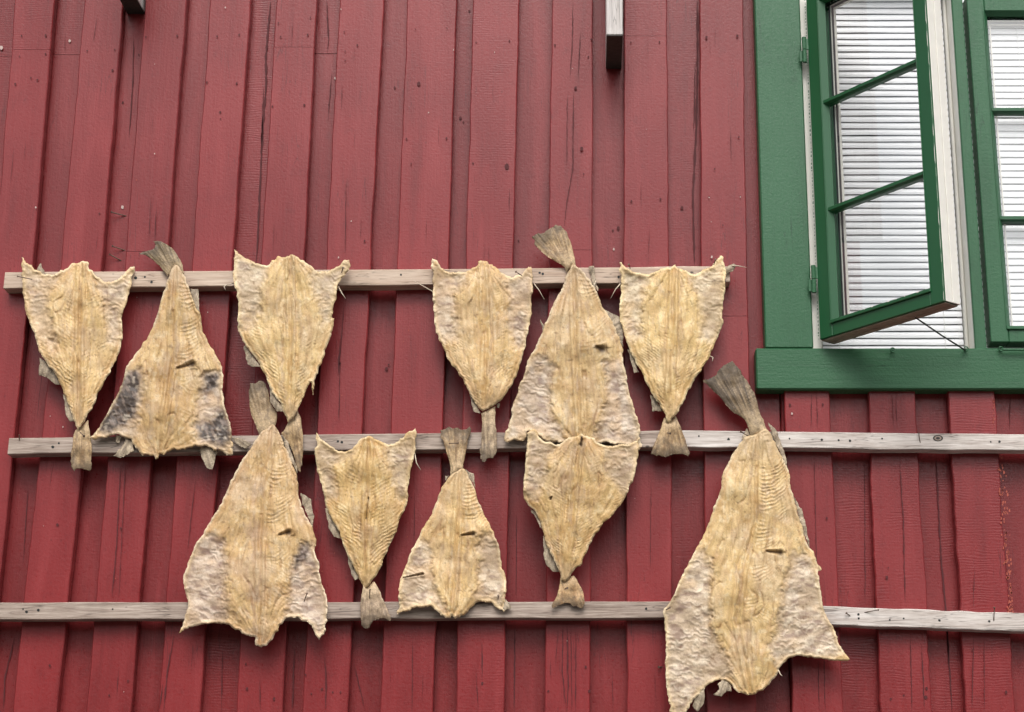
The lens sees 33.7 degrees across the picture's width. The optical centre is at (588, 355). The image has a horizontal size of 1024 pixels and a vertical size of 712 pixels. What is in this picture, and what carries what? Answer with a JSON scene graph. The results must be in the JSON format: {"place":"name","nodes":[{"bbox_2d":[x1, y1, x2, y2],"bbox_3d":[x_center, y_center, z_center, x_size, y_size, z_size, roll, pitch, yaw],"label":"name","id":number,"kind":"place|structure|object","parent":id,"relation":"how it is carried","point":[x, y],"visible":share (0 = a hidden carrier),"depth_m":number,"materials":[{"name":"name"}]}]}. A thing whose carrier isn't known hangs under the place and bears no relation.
{"place":"outdoors","nodes":[
{"label":"outdoors","id":0,"kind":"place"},
{"label":"ground","id":1,"kind":"structure","parent":0,"visible":0},
{"bbox_2d":[0,0,1023,711],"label":"house wall","id":2,"kind":"structure","parent":1,"relation":"on","point":[358,134],"depth_m":4.04,"materials":[{"name":"red paint"}]},
{"bbox_2d":[120,0,145,13],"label":"wall bracket","id":3,"kind":"object","parent":2,"relation":"attached to","point":[134,6],"depth_m":4.28,"materials":[{"name":"wood"}]},
{"bbox_2d":[0,587,670,621],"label":"drying rail","id":4,"kind":"object","parent":2,"relation":"attached to","point":[140,611],"visible":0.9,"depth_m":3.81,"materials":[{"name":"grey wood"}]},
{"bbox_2d":[8,431,670,457],"bbox_3d":[-0.578,0.200,3.916,1.536,0.058,0.080,0,-17,0],"label":"drying rail","id":5,"kind":"object","parent":2,"relation":"attached to","point":[19,447],"visible":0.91,"depth_m":3.92,"materials":[{"name":"grey wood"}]},
{"bbox_2d":[179,381,327,646],"bbox_3d":[-0.750,0.352,3.856,0.332,0.621,0.034,0,-17,0],"label":"dried fish","id":6,"kind":"object","parent":5,"relation":"hanging from","point":[252,568],"visible":1,"depth_m":3.82},
{"bbox_2d":[314,429,420,627],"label":"dried fish","id":7,"kind":"object","parent":5,"relation":"hanging from","point":[364,481],"visible":1,"depth_m":3.86},
{"bbox_2d":[397,427,511,618],"bbox_3d":[-0.302,0.375,3.850,0.260,0.447,0.031,0,-17,0],"label":"dried fish","id":8,"kind":"object","parent":5,"relation":"hanging from","point":[453,567],"visible":1,"depth_m":3.83},
{"bbox_2d":[523,429,639,607],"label":"dried fish","id":9,"kind":"object","parent":5,"relation":"hanging from","point":[575,492],"visible":1,"depth_m":3.85},
{"bbox_2d":[4,258,729,293],"bbox_3d":[-0.529,-0.191,4.035,1.732,0.062,0.082,0,-17,0],"label":"drying rail","id":10,"kind":"object","parent":2,"relation":"attached to","point":[369,280],"visible":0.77,"depth_m":4.04,"materials":[{"name":"grey wood"}]},
{"bbox_2d":[21,258,134,470],"bbox_3d":[-1.219,0.013,3.958,0.271,0.522,0.031,0,-17,0],"label":"dried fish","id":11,"kind":"object","parent":10,"relation":"hanging from","point":[74,312],"visible":1,"depth_m":3.98},
{"bbox_2d":[90,241,251,468],"bbox_3d":[-0.966,-0.010,3.965,0.377,0.563,0.030,0,-17,0],"label":"dried fish","id":12,"kind":"object","parent":10,"relation":"hanging from","point":[169,397],"visible":1,"depth_m":3.93},
{"bbox_2d":[224,249,350,471],"bbox_3d":[-0.716,0.004,3.956,0.298,0.544,0.032,0,-17,0],"label":"dried fish","id":13,"kind":"object","parent":10,"relation":"hanging from","point":[285,319],"visible":1,"depth_m":3.97},
{"bbox_2d":[413,259,543,461],"bbox_3d":[-0.261,0.004,3.959,0.312,0.498,0.027,0,-17,0],"label":"dried fish","id":14,"kind":"object","parent":10,"relation":"hanging from","point":[482,312],"visible":1,"depth_m":3.98},
{"bbox_2d":[504,225,641,448],"bbox_3d":[-0.036,-0.052,3.976,0.319,0.560,0.032,0,-17,0],"label":"dried fish","id":15,"kind":"object","parent":10,"relation":"hanging from","point":[573,382],"visible":1,"depth_m":3.95},
{"bbox_2d":[611,256,746,456],"bbox_3d":[0.214,-0.006,3.961,0.325,0.495,0.032,0,-17,0],"label":"dried fish","id":16,"kind":"object","parent":10,"relation":"hanging from","point":[671,320],"visible":1,"depth_m":3.98},
{"bbox_2d":[605,0,622,68],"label":"wall bracket","id":17,"kind":"object","parent":2,"relation":"attached to","point":[614,26],"depth_m":4.12,"materials":[{"name":"grey wood"}]},
{"bbox_2d":[682,430,1023,453],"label":"drying rail","id":18,"kind":"object","parent":2,"relation":"attached to","point":[865,442],"visible":0.97,"depth_m":3.92,"materials":[{"name":"grey wood"}]},
{"bbox_2d":[663,361,849,711],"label":"dried fish","id":19,"kind":"object","parent":18,"relation":"hanging from","point":[745,614],"visible":1,"depth_m":3.79},
{"bbox_2d":[753,0,1023,393],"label":"window","id":20,"kind":"structure","parent":2,"relation":"attached to","point":[804,205],"depth_m":4.08,"materials":[{"name":"green paint"}]},
{"bbox_2d":[823,0,963,347],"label":"venetian blind","id":21,"kind":"object","parent":20,"relation":"attached to","point":[901,270],"visible":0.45,"depth_m":4.21,"materials":[{"name":"white plastic"}]},
{"bbox_2d":[962,0,1023,347],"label":"venetian blind","id":22,"kind":"object","parent":20,"relation":"attached to","point":[1017,286],"visible":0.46,"depth_m":4.21,"materials":[{"name":"white plastic"}]},
{"bbox_2d":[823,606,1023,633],"bbox_3d":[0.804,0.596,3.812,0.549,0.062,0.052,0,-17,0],"label":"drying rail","id":23,"kind":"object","parent":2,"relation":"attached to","point":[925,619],"visible":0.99,"depth_m":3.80,"materials":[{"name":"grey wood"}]}
]}

